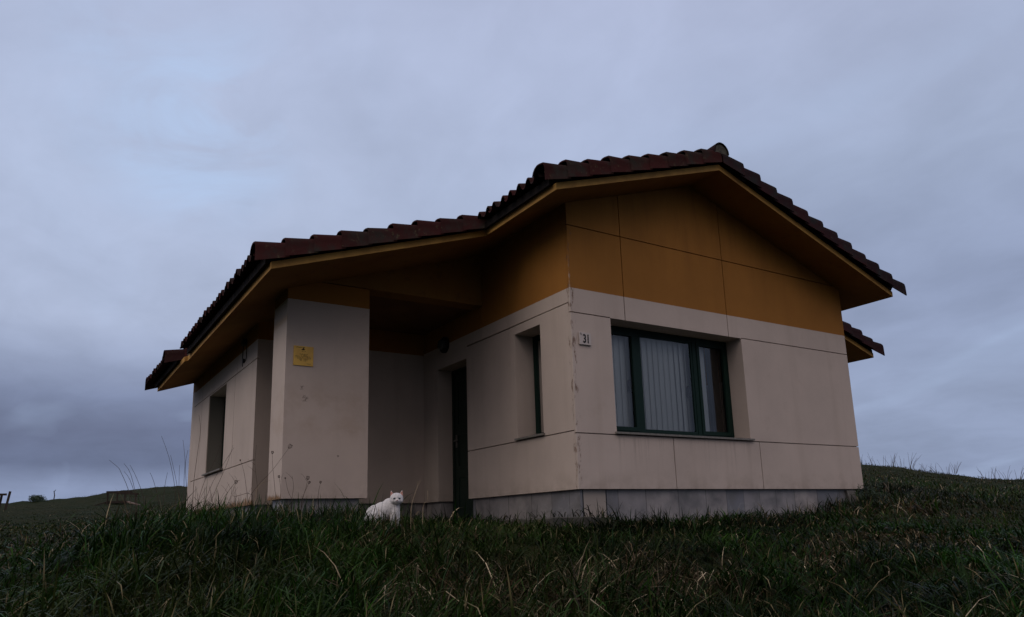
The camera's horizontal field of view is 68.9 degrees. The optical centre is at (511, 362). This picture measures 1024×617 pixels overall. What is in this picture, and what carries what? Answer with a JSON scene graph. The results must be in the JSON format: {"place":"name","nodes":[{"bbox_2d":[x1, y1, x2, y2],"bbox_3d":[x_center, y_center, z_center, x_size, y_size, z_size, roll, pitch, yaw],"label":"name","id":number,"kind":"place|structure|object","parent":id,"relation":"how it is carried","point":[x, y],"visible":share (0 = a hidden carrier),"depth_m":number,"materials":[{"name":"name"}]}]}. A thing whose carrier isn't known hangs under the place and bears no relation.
{"place":"outdoors","nodes":[
{"label":"outdoors","id":0,"kind":"place"},
{"bbox_2d":[0,460,1023,616],"bbox_3d":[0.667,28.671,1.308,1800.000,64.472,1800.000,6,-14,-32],"label":"ground","id":1,"kind":"structure","parent":0,"point":[71,503],"depth_m":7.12,"materials":[{"name":"green plant"}]},
{"bbox_2d":[0,491,11,509],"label":"wooden hurdle","id":2,"kind":"object","parent":1,"relation":"on","point":[7,500],"visible":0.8,"depth_m":34.38,"materials":[{"name":"wood"}]},
{"bbox_2d":[28,495,46,501],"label":"bush","id":3,"kind":"object","parent":1,"relation":"on","point":[34,498],"visible":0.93,"depth_m":60.02,"materials":[{"name":"green plant"}]},
{"bbox_2d":[93,491,137,505],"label":"wooden ramp bridge","id":4,"kind":"structure","parent":1,"relation":"on","point":[106,502],"depth_m":39.43,"materials":[{"name":"brown wood"}]},
{"bbox_2d":[192,418,200,509],"bbox_3d":[-3.484,1.205,8.238,0.040,1.266,0.010,6,-14,-32],"label":"grass stem","id":5,"kind":"object","parent":1,"relation":"on","point":[196,461],"visible":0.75,"depth_m":8.25,"materials":[{"name":"brown plant"}]},
{"bbox_2d":[181,486,251,515],"bbox_3d":[-2.945,1.462,7.590,0.696,0.433,0.617,6,-14,-32],"label":"dead weed","id":6,"kind":"object","parent":1,"relation":"on","point":[216,500],"visible":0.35,"depth_m":7.60,"materials":[{"name":"brown plant"}]},
{"bbox_2d":[251,445,257,503],"bbox_3d":[-2.601,1.248,7.470,0.124,0.849,0.059,6,-14,-32],"label":"dry stalk","id":7,"kind":"object","parent":1,"relation":"on","point":[256,479],"visible":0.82,"depth_m":7.49,"materials":[{"name":"brown plant"}]},
{"bbox_2d":[246,444,292,520],"bbox_3d":[-2.194,1.150,6.758,0.378,0.838,0.039,3,-13,-20],"label":"dry stalk","id":8,"kind":"object","parent":1,"relation":"on","point":[269,473],"visible":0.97,"depth_m":6.79,"materials":[{"name":"brown plant"}]},
{"bbox_2d":[271,451,275,498],"bbox_3d":[-2.289,1.240,7.154,0.068,0.787,0.028,6,-14,-32],"label":"dry stalk","id":9,"kind":"object","parent":1,"relation":"on","point":[272,452],"visible":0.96,"depth_m":7.20,"materials":[{"name":"brown plant"}]},
{"bbox_2d":[364,491,402,524],"bbox_3d":[-1.134,1.291,6.572,0.353,0.320,0.168,-1,-12,-4],"label":"cat","id":10,"kind":"object","parent":1,"relation":"on","point":[393,500],"visible":0.52,"depth_m":6.54},
{"bbox_2d":[145,142,906,520],"bbox_3d":[0.175,0.564,12.411,10.450,4.957,9.103,6,-14,-32],"label":"bungalow","id":11,"kind":"object","parent":1,"relation":"on","point":[703,298],"visible":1,"depth_m":9.28,"materials":[{"name":"paint"}]},
{"bbox_2d":[201,396,225,475],"bbox_3d":[-4.587,1.093,11.876,0.340,1.316,1.380,6,-14,-32],"label":"window","id":12,"kind":"structure","parent":11,"relation":"in","point":[217,405],"depth_m":12.41,"materials":[{"name":"black glass"}]},
{"bbox_2d":[241,339,246,366],"bbox_3d":[-3.792,-0.141,10.538,0.049,0.368,0.241,6,-14,-32],"label":"wall cable","id":13,"kind":"object","parent":11,"relation":"attached to","point":[243,342],"depth_m":10.51,"materials":[{"name":"black plastic"}]},
{"bbox_2d":[293,345,313,366],"bbox_3d":[-2.354,-0.075,8.431,0.224,0.224,0.012,6,-14,-32],"label":"notice sign","id":14,"kind":"object","parent":11,"relation":"attached to","point":[302,355],"visible":1,"depth_m":8.43,"materials":[{"name":"yellow metal"}]},
{"bbox_2d":[437,337,448,352],"bbox_3d":[-0.999,-0.255,10.647,0.118,0.230,0.230,6,-14,-32],"label":"wall lamp","id":15,"kind":"object","parent":11,"relation":"attached to","point":[443,344],"visible":1,"depth_m":10.59,"materials":[{"name":"black plastic"}]},
{"bbox_2d":[452,366,473,518],"bbox_3d":[-0.616,1.090,10.375,0.106,2.133,0.861,6,-14,-32],"label":"door","id":16,"kind":"structure","parent":11,"relation":"in","point":[460,451],"depth_m":10.56,"materials":[{"name":"green metal"}]},
{"bbox_2d":[514,334,544,440],"bbox_3d":[0.316,0.252,8.842,0.355,1.292,0.590,6,-14,-32],"label":"window","id":17,"kind":"structure","parent":11,"relation":"in","point":[536,339],"depth_m":9.07,"materials":[{"name":"black glass"}]},
{"bbox_2d":[578,332,590,345],"bbox_3d":[0.802,-0.262,8.206,0.164,0.142,0.022,6,-14,-32],"label":"house number sign","id":18,"kind":"object","parent":11,"relation":"attached to","point":[584,338],"visible":1,"depth_m":8.19,"materials":[{"name":"white"}]},
{"bbox_2d":[611,326,754,440],"bbox_3d":[1.953,0.275,9.084,2.240,1.319,0.467,6,-14,-32],"label":"window","id":19,"kind":"structure","parent":11,"relation":"in","point":[648,384],"depth_m":9.26,"materials":[{"name":"glass"}]},
{"bbox_2d":[853,477,888,502],"bbox_3d":[5.120,1.836,10.411,1.040,0.525,0.433,6,-14,-32],"label":"shrub","id":20,"kind":"object","parent":1,"relation":"on","point":[868,493],"visible":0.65,"depth_m":10.27,"materials":[{"name":"green plant"}]},
{"bbox_2d":[877,453,918,467],"bbox_3d":[20.613,5.225,39.716,2.195,0.890,0.017,-10,-15,35],"label":"dead tuft","id":21,"kind":"object","parent":1,"relation":"on","point":[896,462],"visible":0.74,"depth_m":39.87,"materials":[{"name":"plant"}]},
{"bbox_2d":[931,463,959,473],"bbox_3d":[22.447,5.456,38.670,1.548,0.636,0.018,-10,-15,35],"label":"dead tuft","id":22,"kind":"object","parent":1,"relation":"on","point":[948,472],"visible":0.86,"depth_m":38.43,"materials":[{"name":"plant"}]},
{"bbox_2d":[977,467,1022,478],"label":"dead tuft","id":23,"kind":"object","parent":1,"relation":"on","point":[999,476],"visible":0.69,"depth_m":37.53,"materials":[{"name":"plant"}]},
{"bbox_2d":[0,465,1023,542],"bbox_3d":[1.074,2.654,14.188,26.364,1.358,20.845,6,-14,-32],"label":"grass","id":24,"kind":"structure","parent":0,"point":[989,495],"depth_m":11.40,"materials":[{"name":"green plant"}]},
{"bbox_2d":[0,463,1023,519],"bbox_3d":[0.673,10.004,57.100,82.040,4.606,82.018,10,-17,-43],"label":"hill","id":25,"kind":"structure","parent":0,"point":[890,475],"depth_m":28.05,"materials":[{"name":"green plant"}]},
{"bbox_2d":[0,0,1023,502],"label":"sky","id":26,"kind":"structure","parent":0,"point":[146,146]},
{"bbox_2d":[457,517,610,527],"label":"pavement","id":27,"kind":"structure","parent":0,"point":[549,520],"depth_m":7.23,"materials":[{"name":"concrete"}]}
]}

